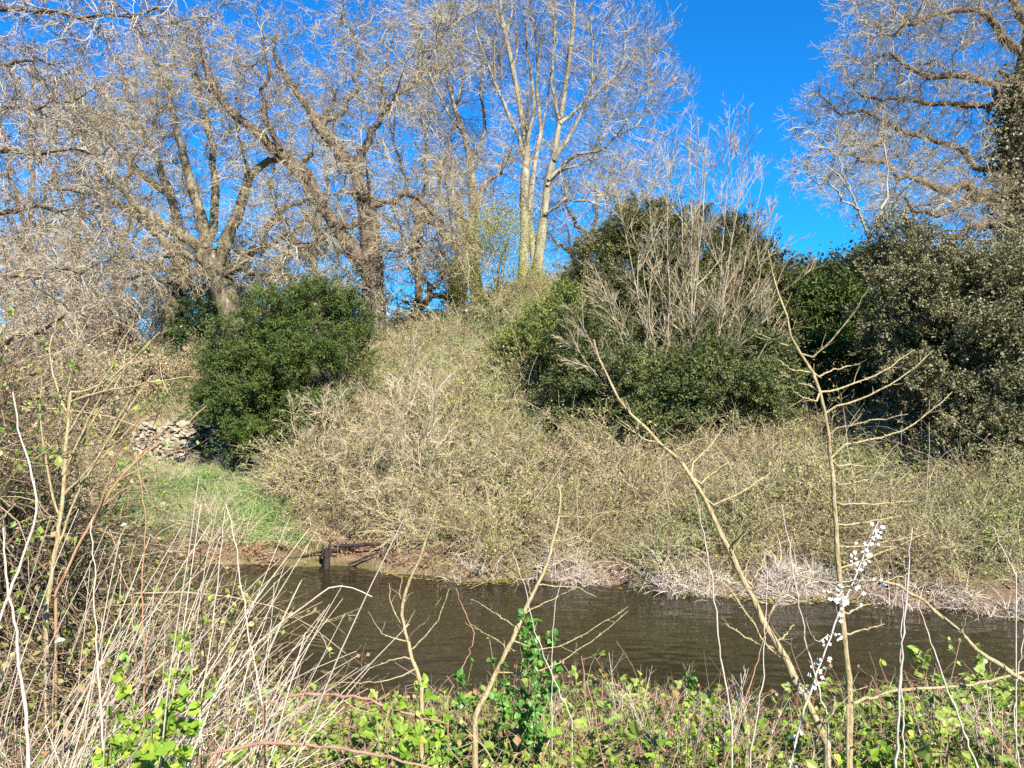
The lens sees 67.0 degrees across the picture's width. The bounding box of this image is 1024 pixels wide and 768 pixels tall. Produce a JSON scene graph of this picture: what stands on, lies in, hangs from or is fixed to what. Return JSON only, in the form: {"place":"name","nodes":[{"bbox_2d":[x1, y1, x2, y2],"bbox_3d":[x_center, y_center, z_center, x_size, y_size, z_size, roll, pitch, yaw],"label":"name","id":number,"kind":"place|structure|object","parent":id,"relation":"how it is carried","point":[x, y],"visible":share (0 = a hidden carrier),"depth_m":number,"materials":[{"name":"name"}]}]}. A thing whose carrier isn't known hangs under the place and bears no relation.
{"place":"outdoors","nodes":[
{"label":"outdoors","id":0,"kind":"place"},
{"bbox_2d":[245,382,416,534],"bbox_3d":[-3.454,1.486,14.483,2.592,3.124,3.295,0,0,-37],"label":"arching shrub","id":1,"kind":"object","parent":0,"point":[323,439],"visible":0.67,"depth_m":14.22,"materials":[{"name":"plant"}]},
{"bbox_2d":[0,0,1023,343],"label":"sky","id":2,"kind":"structure","parent":0,"point":[757,50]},
{"bbox_2d":[35,337,1023,766],"bbox_3d":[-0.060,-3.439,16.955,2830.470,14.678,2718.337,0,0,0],"label":"ground","id":3,"kind":"structure","parent":0,"point":[627,579],"depth_m":11.72,"materials":[{"name":"soil"}]},
{"bbox_2d":[2,528,30,767],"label":"thin stem","id":4,"kind":"object","parent":3,"relation":"on","point":[28,756],"visible":1,"depth_m":2.30,"materials":[{"name":"plant"}]},
{"bbox_2d":[0,392,37,621],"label":"thin stem","id":5,"kind":"object","parent":3,"relation":"on","point":[25,548],"visible":0.98,"depth_m":3.00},
{"bbox_2d":[0,509,78,746],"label":"dead stalk","id":6,"kind":"object","parent":3,"relation":"on","point":[30,635],"visible":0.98,"depth_m":3.18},
{"bbox_2d":[0,223,89,345],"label":"thicket shrub","id":7,"kind":"object","parent":3,"relation":"on","point":[31,284],"visible":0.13,"depth_m":25.74,"materials":[{"name":"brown wood"}]},
{"bbox_2d":[0,525,107,752],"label":"dead stalk","id":8,"kind":"object","parent":3,"relation":"on","point":[48,647],"visible":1,"depth_m":3.22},
{"bbox_2d":[0,231,130,406],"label":"thicket shrub","id":9,"kind":"object","parent":3,"relation":"on","point":[39,296],"visible":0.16,"depth_m":19.73,"materials":[{"name":"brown wood"}]},
{"bbox_2d":[1,225,133,342],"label":"thicket shrub","id":10,"kind":"object","parent":3,"relation":"on","point":[33,244],"visible":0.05,"depth_m":28.71,"materials":[{"name":"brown wood"}]},
{"bbox_2d":[0,29,141,304],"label":"bare tree","id":11,"kind":"object","parent":3,"relation":"on","point":[39,120],"visible":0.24,"depth_m":31.94,"materials":[{"name":"brown wood"}]},
{"bbox_2d":[0,57,152,301],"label":"bare tree","id":12,"kind":"object","parent":3,"relation":"on","point":[60,170],"visible":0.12,"depth_m":33.70,"materials":[{"name":"plant"}]},
{"bbox_2d":[23,330,144,453],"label":"thicket shrub","id":13,"kind":"object","parent":3,"relation":"on","point":[92,382],"visible":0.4,"depth_m":17.63,"materials":[{"name":"plant"}]},
{"bbox_2d":[70,534,120,767],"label":"dead stalk","id":14,"kind":"object","parent":3,"relation":"on","point":[95,662],"visible":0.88,"depth_m":2.46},
{"bbox_2d":[90,520,103,750],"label":"thin stem","id":15,"kind":"object","parent":3,"relation":"on","point":[100,701],"visible":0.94,"depth_m":2.40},
{"bbox_2d":[79,556,124,767],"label":"dead stalk","id":16,"kind":"object","parent":3,"relation":"on","point":[96,667],"visible":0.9,"depth_m":3.01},
{"bbox_2d":[64,537,149,767],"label":"dead stalk","id":17,"kind":"object","parent":3,"relation":"on","point":[99,665],"visible":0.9,"depth_m":3.21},
{"bbox_2d":[50,232,164,342],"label":"thicket shrub","id":18,"kind":"object","parent":3,"relation":"on","point":[116,279],"visible":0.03,"depth_m":29.87,"materials":[{"name":"plant"}]},
{"bbox_2d":[46,527,181,767],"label":"dead stalk","id":19,"kind":"object","parent":3,"relation":"on","point":[106,654],"visible":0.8,"depth_m":3.38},
{"bbox_2d":[39,319,191,765],"bbox_3d":[-2.232,0.953,4.426,1.010,2.677,0.272,0,0,9],"label":"elder shrub","id":20,"kind":"object","parent":3,"relation":"on","point":[60,510],"visible":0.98,"depth_m":4.39,"materials":[{"name":"plant"}]},
{"bbox_2d":[54,273,181,365],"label":"thicket shrub","id":21,"kind":"object","parent":3,"relation":"on","point":[120,333],"visible":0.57,"depth_m":23.69,"materials":[{"name":"plant"}]},
{"bbox_2d":[0,0,250,390],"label":"elm tree","id":22,"kind":"object","parent":3,"relation":"on","point":[36,152],"visible":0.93,"depth_m":7.24,"materials":[{"name":"brown wood"}]},
{"bbox_2d":[64,341,192,408],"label":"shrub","id":23,"kind":"object","parent":3,"relation":"on","point":[141,363],"visible":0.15,"depth_m":21.20,"materials":[{"name":"brown plant"}]},
{"bbox_2d":[34,78,225,300],"bbox_3d":[-16.359,-6.834,33.021,7.838,12.315,5.612,0,0,0],"label":"bare tree","id":24,"kind":"object","parent":3,"relation":"on","point":[152,189],"visible":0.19,"depth_m":32.74,"materials":[{"name":"brown wood"}]},
{"bbox_2d":[54,406,206,761],"bbox_3d":[-2.176,1.206,4.379,0.823,2.162,0.321,0,0,18],"label":"red willow","id":25,"kind":"object","parent":3,"relation":"on","point":[102,502],"visible":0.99,"depth_m":4.39,"materials":[{"name":"plant"}]},
{"bbox_2d":[136,450,145,736],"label":"thin stem","id":26,"kind":"object","parent":3,"relation":"on","point":[143,607],"visible":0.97,"depth_m":3.40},
{"bbox_2d":[72,520,212,767],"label":"dead stalk","id":27,"kind":"object","parent":3,"relation":"on","point":[140,637],"visible":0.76,"depth_m":3.29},
{"bbox_2d":[0,35,285,346],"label":"oak tree","id":28,"kind":"object","parent":3,"relation":"on","point":[176,291],"visible":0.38,"depth_m":25.95,"materials":[{"name":"brown plant"}]},
{"bbox_2d":[89,222,204,339],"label":"thicket shrub","id":29,"kind":"object","parent":3,"relation":"on","point":[155,323],"visible":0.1,"depth_m":30.01,"materials":[{"name":"plant"}]},
{"bbox_2d":[91,632,216,767],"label":"leafy shoot","id":30,"kind":"object","parent":3,"relation":"on","point":[149,753],"visible":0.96,"depth_m":2.45,"materials":[{"name":"plant"}]},
{"bbox_2d":[109,339,199,402],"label":"thicket shrub","id":31,"kind":"object","parent":3,"relation":"on","point":[152,386],"visible":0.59,"depth_m":20.77,"materials":[{"name":"plant"}]},
{"bbox_2d":[132,417,200,467],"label":"ruined wall","id":32,"kind":"structure","parent":3,"relation":"on","point":[187,435],"depth_m":17.62,"materials":[{"name":"stone"}]},
{"bbox_2d":[159,477,198,767],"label":"dead stalk","id":33,"kind":"object","parent":3,"relation":"on","point":[177,625],"visible":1,"depth_m":2.34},
{"bbox_2d":[0,240,359,767],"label":"hedge tangle","id":34,"kind":"object","parent":3,"relation":"on","point":[17,500],"visible":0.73,"depth_m":5.03,"materials":[{"name":"plant"}]},
{"bbox_2d":[145,289,219,377],"bbox_3d":[-9.937,-1.445,23.982,2.454,3.321,3.754,0,0,0],"label":"ivy mound","id":35,"kind":"object","parent":3,"relation":"on","point":[183,317],"visible":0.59,"depth_m":23.89,"materials":[{"name":"green plant"}]},
{"bbox_2d":[0,577,388,767],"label":"flattened stalks","id":36,"kind":"object","parent":3,"relation":"on","point":[176,739],"visible":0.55,"depth_m":3.66,"materials":[{"name":"plant"}]},
{"bbox_2d":[182,507,217,744],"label":"dead stalk","id":37,"kind":"object","parent":3,"relation":"on","point":[197,619],"visible":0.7,"depth_m":3.06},
{"bbox_2d":[151,267,254,338],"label":"thicket shrub","id":38,"kind":"object","parent":3,"relation":"on","point":[193,287],"visible":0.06,"depth_m":26.77,"materials":[{"name":"plant"}]},
{"bbox_2d":[5,0,408,351],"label":"oak tree","id":39,"kind":"object","parent":3,"relation":"on","point":[211,260],"visible":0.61,"depth_m":23.48,"materials":[{"name":"brown plant"}]},
{"bbox_2d":[199,512,224,754],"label":"thin stem","id":40,"kind":"object","parent":3,"relation":"on","point":[210,639],"visible":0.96,"depth_m":3.30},
{"bbox_2d":[189,380,249,455],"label":"ruined wall","id":41,"kind":"structure","parent":3,"relation":"on","point":[204,436],"depth_m":18.21,"materials":[{"name":"stone"}]},
{"bbox_2d":[164,528,309,757],"bbox_3d":[-1.104,1.195,2.756,0.744,1.329,0.016,0,0,-14],"label":"dead stalk","id":42,"kind":"object","parent":3,"relation":"on","point":[232,634],"visible":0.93,"depth_m":2.78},
{"bbox_2d":[225,504,262,704],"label":"thin stem","id":43,"kind":"object","parent":3,"relation":"on","point":[246,616],"visible":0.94,"depth_m":3.10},
{"bbox_2d":[227,572,281,767],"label":"thin stem","id":44,"kind":"object","parent":3,"relation":"on","point":[229,668],"visible":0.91,"depth_m":3.40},
{"bbox_2d":[235,670,300,746],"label":"dead herb","id":45,"kind":"object","parent":3,"relation":"on","point":[267,709],"visible":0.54,"depth_m":4.16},
{"bbox_2d":[231,252,318,330],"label":"thicket shrub","id":46,"kind":"object","parent":3,"relation":"on","point":[247,295],"visible":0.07,"depth_m":26.60,"materials":[{"name":"plant"}]},
{"bbox_2d":[34,494,516,579],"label":"bank litter","id":47,"kind":"object","parent":3,"relation":"on","point":[257,548],"visible":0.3,"depth_m":13.03,"materials":[{"name":"plant"}]},
{"bbox_2d":[191,585,371,764],"bbox_3d":[-1.013,1.495,3.400,0.797,1.220,0.018,0,0,0],"label":"thin stem","id":48,"kind":"object","parent":3,"relation":"on","point":[236,663],"visible":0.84,"depth_m":3.40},
{"bbox_2d":[169,265,408,465],"bbox_3d":[-4.880,-0.315,17.188,4.979,4.723,3.943,0,0,0],"label":"yew bush","id":49,"kind":"object","parent":3,"relation":"on","point":[262,369],"visible":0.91,"depth_m":16.53,"materials":[{"name":"green plant"}]},
{"bbox_2d":[218,42,393,318],"bbox_3d":[-8.839,-7.920,32.825,7.808,13.457,5.827,0,0,0],"label":"bare tree","id":50,"kind":"object","parent":3,"relation":"on","point":[321,142],"visible":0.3,"depth_m":32.65,"materials":[{"name":"brown wood"}]},
{"bbox_2d":[263,222,358,328],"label":"thicket shrub","id":51,"kind":"object","parent":3,"relation":"on","point":[305,264],"visible":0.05,"depth_m":30.86,"materials":[{"name":"plant"}]},
{"bbox_2d":[198,728,432,767],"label":"bramble cane","id":52,"kind":"object","parent":3,"relation":"on","point":[269,742],"visible":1,"depth_m":2.60,"materials":[{"name":"plant"}]},
{"bbox_2d":[131,0,512,348],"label":"oak tree","id":53,"kind":"object","parent":3,"relation":"on","point":[361,191],"visible":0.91,"depth_m":22.54,"materials":[{"name":"brown plant"}]},
{"bbox_2d":[292,519,403,767],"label":"dead stalk","id":54,"kind":"object","parent":3,"relation":"on","point":[340,652],"visible":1,"depth_m":2.26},
{"bbox_2d":[90,296,614,552],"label":"meadow grass","id":55,"kind":"structure","parent":3,"relation":"on","point":[220,484],"depth_m":14.66,"materials":[{"name":"plant"}]},
{"bbox_2d":[262,692,447,767],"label":"bramble cane","id":56,"kind":"object","parent":3,"relation":"on","point":[311,694],"visible":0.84,"depth_m":3.00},
{"bbox_2d":[304,334,464,445],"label":"arching shrub","id":57,"kind":"object","parent":3,"relation":"on","point":[391,377],"visible":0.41,"depth_m":16.51,"materials":[{"name":"plant"}]},
{"bbox_2d":[337,500,449,763],"bbox_3d":[-0.485,1.320,3.557,0.504,1.562,0.438,0,0,17],"label":"bare sapling","id":58,"kind":"object","parent":3,"relation":"on","point":[419,679],"visible":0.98,"depth_m":3.59,"materials":[{"name":"plant"}]},
{"bbox_2d":[308,35,491,312],"bbox_3d":[-4.606,-8.651,32.930,7.692,13.573,6.281,0,0,0],"label":"bare tree","id":59,"kind":"object","parent":3,"relation":"on","point":[415,203],"visible":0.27,"depth_m":32.80,"materials":[{"name":"brown wood"}]},
{"bbox_2d":[312,392,502,555],"bbox_3d":[-1.903,1.856,13.350,3.606,3.510,2.401,0,0,0],"label":"arching shrub","id":60,"kind":"object","parent":3,"relation":"on","point":[396,485],"visible":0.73,"depth_m":13.29,"materials":[{"name":"plant"}]},
{"bbox_2d":[334,540,433,547],"bbox_3d":[-2.121,2.646,12.798,1.698,0.170,0.098,0,0,8],"label":"root","id":61,"kind":"object","parent":60,"relation":"attached to","point":[358,545],"visible":0.81,"depth_m":12.80,"materials":[{"name":"brown wood"}]},
{"bbox_2d":[350,330,465,489],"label":"elder shrub","id":62,"kind":"object","parent":3,"relation":"on","point":[430,421],"visible":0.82,"depth_m":14.41,"materials":[{"name":"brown wood"}]},
{"bbox_2d":[363,673,453,767],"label":"leafy shoot","id":63,"kind":"object","parent":3,"relation":"on","point":[404,751],"visible":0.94,"depth_m":2.85,"materials":[{"name":"plant"}]},
{"bbox_2d":[377,0,524,303],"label":"ash tree","id":64,"kind":"object","parent":3,"relation":"on","point":[459,125],"visible":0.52,"depth_m":29.87,"materials":[{"name":"brown plant"}]},
{"bbox_2d":[385,288,522,343],"bbox_3d":[-1.841,-2.227,25.103,5.447,2.876,7.372,0,0,0],"label":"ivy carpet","id":65,"kind":"object","parent":3,"relation":"on","point":[476,314],"visible":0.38,"depth_m":23.63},
{"bbox_2d":[372,114,559,327],"bbox_3d":[-1.861,-5.399,25.384,5.538,8.009,6.232,0,0,30],"label":"oak tree","id":66,"kind":"object","parent":3,"relation":"on","point":[430,293],"visible":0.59,"depth_m":25.69,"materials":[{"name":"brown plant"}]},
{"bbox_2d":[433,151,522,299],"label":"slim tree","id":67,"kind":"object","parent":3,"relation":"on","point":[470,174],"visible":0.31,"depth_m":26.69,"materials":[{"name":"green plant"}]},
{"bbox_2d":[423,174,565,310],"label":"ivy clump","id":68,"kind":"object","parent":3,"relation":"on","point":[504,250],"visible":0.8,"depth_m":24.86,"materials":[{"name":"green plant"}]},
{"bbox_2d":[444,608,563,767],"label":"hawthorn shoot","id":69,"kind":"object","parent":3,"relation":"on","point":[529,730],"visible":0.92,"depth_m":3.48,"materials":[{"name":"plant"}]},
{"bbox_2d":[431,406,584,520],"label":"arching shrub","id":70,"kind":"object","parent":3,"relation":"on","point":[534,461],"visible":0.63,"depth_m":13.67,"materials":[{"name":"plant"}]},
{"bbox_2d":[0,255,1023,612],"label":"bramble thicket","id":71,"kind":"object","parent":3,"relation":"on","point":[976,479],"visible":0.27,"depth_m":13.32,"materials":[{"name":"plant"}]},
{"bbox_2d":[0,622,1023,767],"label":"dead undergrowth","id":72,"kind":"object","parent":3,"relation":"on","point":[517,740],"visible":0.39,"depth_m":4.36,"materials":[{"name":"plant"}]},
{"bbox_2d":[3,278,1023,593],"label":"dry grass","id":73,"kind":"structure","parent":3,"relation":"on","point":[205,514],"depth_m":13.35,"materials":[{"name":"plant"}]},
{"bbox_2d":[5,650,1023,767],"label":"bramble undergrowth","id":74,"kind":"object","parent":3,"relation":"on","point":[883,756],"visible":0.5,"depth_m":4.20,"materials":[{"name":"plant"}]},
{"bbox_2d":[512,552,572,767],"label":"thin stem","id":75,"kind":"object","parent":3,"relation":"on","point":[553,677],"visible":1,"depth_m":3.30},
{"bbox_2d":[466,483,627,767],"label":"bare sapling","id":76,"kind":"object","parent":3,"relation":"on","point":[484,697],"visible":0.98,"depth_m":3.44,"materials":[{"name":"wood"}]},
{"bbox_2d":[476,273,630,384],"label":"box bush","id":77,"kind":"object","parent":3,"relation":"on","point":[564,291],"visible":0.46,"depth_m":18.50,"materials":[{"name":"green plant"}]},
{"bbox_2d":[424,0,719,284],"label":"ash tree","id":78,"kind":"object","parent":3,"relation":"on","point":[527,189],"visible":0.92,"depth_m":27.60,"materials":[{"name":"beige plant"}]},
{"bbox_2d":[498,124,654,265],"bbox_3d":[2.824,-7.356,33.648,7.677,8.511,6.324,0,0,0],"label":"bare tree","id":79,"kind":"object","parent":3,"relation":"on","point":[553,238],"visible":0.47,"depth_m":33.67,"materials":[{"name":"plant"}]},
{"bbox_2d":[608,651,653,765],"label":"dead herb","id":80,"kind":"object","parent":3,"relation":"on","point":[630,707],"visible":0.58,"depth_m":4.40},
{"bbox_2d":[596,682,684,765],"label":"dead herb","id":81,"kind":"object","parent":3,"relation":"on","point":[637,717],"visible":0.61,"depth_m":4.17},
{"bbox_2d":[524,283,825,457],"bbox_3d":[3.215,-0.259,15.894,5.874,3.854,3.845,0,0,0],"label":"laurel bush","id":82,"kind":"object","parent":3,"relation":"on","point":[687,389],"visible":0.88,"depth_m":15.17,"materials":[{"name":"green plant"}]},
{"bbox_2d":[551,95,822,445],"bbox_3d":[3.501,-2.299,15.777,5.559,7.598,3.171,0,0,0],"label":"hazel coppice","id":83,"kind":"object","parent":3,"relation":"on","point":[694,286],"visible":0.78,"depth_m":15.53,"materials":[{"name":"plant"}]},
{"bbox_2d":[537,186,839,380],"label":"evergreen dome","id":84,"kind":"structure","parent":3,"relation":"on","point":[608,241],"depth_m":19.22,"materials":[{"name":"green plant"}]},
{"bbox_2d":[669,669,729,767],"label":"leafy shoot","id":85,"kind":"object","parent":3,"relation":"on","point":[691,685],"visible":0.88,"depth_m":3.50,"materials":[{"name":"plant"}]},
{"bbox_2d":[593,339,830,767],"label":"bare sapling","id":86,"kind":"object","parent":3,"relation":"on","point":[789,667],"visible":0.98,"depth_m":3.06,"materials":[{"name":"plant"}]},
{"bbox_2d":[694,490,732,767],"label":"thin stem","id":87,"kind":"object","parent":3,"relation":"on","point":[719,643],"visible":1,"depth_m":2.90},
{"bbox_2d":[662,665,767,765],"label":"dead herb","id":88,"kind":"object","parent":3,"relation":"on","point":[738,695],"visible":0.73,"depth_m":4.00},
{"bbox_2d":[441,520,1023,620],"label":"bleached fringe","id":89,"kind":"object","parent":3,"relation":"on","point":[798,571],"visible":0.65,"depth_m":10.95,"materials":[{"name":"plant"}]},
{"bbox_2d":[721,666,788,766],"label":"dead herb","id":90,"kind":"object","parent":3,"relation":"on","point":[746,718],"visible":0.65,"depth_m":4.07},
{"bbox_2d":[750,558,767,767],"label":"thin stem","id":91,"kind":"object","parent":3,"relation":"on","point":[763,673],"visible":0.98,"depth_m":3.00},
{"bbox_2d":[781,504,828,767],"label":"thin stem","id":92,"kind":"object","parent":3,"relation":"on","point":[808,651],"visible":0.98,"depth_m":2.90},
{"bbox_2d":[627,235,983,342],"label":"distant wood","id":93,"kind":"object","parent":3,"relation":"on","point":[838,254],"visible":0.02,"depth_m":60.36,"materials":[{"name":"plant"}]},
{"bbox_2d":[785,521,890,767],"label":"blackthorn spray","id":94,"kind":"object","parent":3,"relation":"on","point":[857,587],"visible":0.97,"depth_m":2.94,"materials":[{"name":"white plant"}]},
{"bbox_2d":[774,95,921,431],"bbox_3d":[6.658,-2.160,15.590,3.154,7.248,1.723,0,0,-15],"label":"birch sapling","id":95,"kind":"object","parent":3,"relation":"on","point":[855,206],"visible":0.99,"depth_m":15.53,"materials":[{"name":"brown wood"}]},
{"bbox_2d":[752,249,951,767],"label":"bare sapling","id":96,"kind":"object","parent":3,"relation":"on","point":[843,629],"visible":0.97,"depth_m":3.38,"materials":[{"name":"plant"}]},
{"bbox_2d":[737,232,1020,427],"bbox_3d":[8.848,-1.003,18.736,7.223,5.714,5.182,0,0,0],"label":"dark shrub","id":97,"kind":"object","parent":3,"relation":"on","point":[839,348],"visible":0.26,"depth_m":17.83,"materials":[{"name":"green plant"}]},
{"bbox_2d":[770,0,1023,351],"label":"ivy oak","id":98,"kind":"object","parent":3,"relation":"on","point":[1006,175],"visible":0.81,"depth_m":18.62,"materials":[{"name":"brown plant"}]},
{"bbox_2d":[899,576,905,767],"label":"thin stem","id":99,"kind":"object","parent":3,"relation":"on","point":[903,726],"visible":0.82,"depth_m":2.60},
{"bbox_2d":[894,528,912,767],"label":"thin stem","id":100,"kind":"object","parent":3,"relation":"on","point":[898,717],"visible":1,"depth_m":2.50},
{"bbox_2d":[788,572,1023,682],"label":"bramble cane","id":101,"kind":"object","parent":3,"relation":"on","point":[1004,667],"visible":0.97,"depth_m":2.73,"materials":[{"name":"plant"}]},
{"bbox_2d":[834,202,1023,468],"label":"holly bush","id":102,"kind":"object","parent":3,"relation":"on","point":[927,304],"visible":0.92,"depth_m":13.93,"materials":[{"name":"green plant"}]},
{"bbox_2d":[846,671,1023,767],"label":"bramble cane","id":103,"kind":"object","parent":3,"relation":"on","point":[862,699],"visible":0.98,"depth_m":2.80,"materials":[{"name":"plant"}]},
{"bbox_2d":[879,634,993,767],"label":"leafy shoot","id":104,"kind":"object","parent":3,"relation":"on","point":[939,732],"visible":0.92,"depth_m":3.53,"materials":[{"name":"plant"}]},
{"bbox_2d":[916,601,978,767],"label":"thin stem","id":105,"kind":"object","parent":3,"relation":"on","point":[962,728],"visible":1,"depth_m":2.70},
{"bbox_2d":[953,673,1014,767],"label":"dead herb","id":106,"kind":"object","parent":3,"relation":"on","point":[966,706],"visible":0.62,"depth_m":4.22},
{"bbox_2d":[948,680,1023,766],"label":"dead herb","id":107,"kind":"object","parent":3,"relation":"on","point":[991,722],"visible":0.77,"depth_m":4.06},
{"bbox_2d":[994,529,1016,758],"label":"thin stem","id":108,"kind":"object","parent":3,"relation":"on","point":[1015,636],"visible":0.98,"depth_m":2.90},
{"bbox_2d":[77,555,1023,729],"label":"water","id":109,"kind":"structure","parent":0,"point":[663,636],"depth_m":9.27,"materials":[{"name":"black liquid"}]},
{"bbox_2d":[383,572,1023,620],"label":"floating weed","id":110,"kind":"object","parent":109,"relation":"on","point":[803,600],"visible":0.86,"depth_m":10.85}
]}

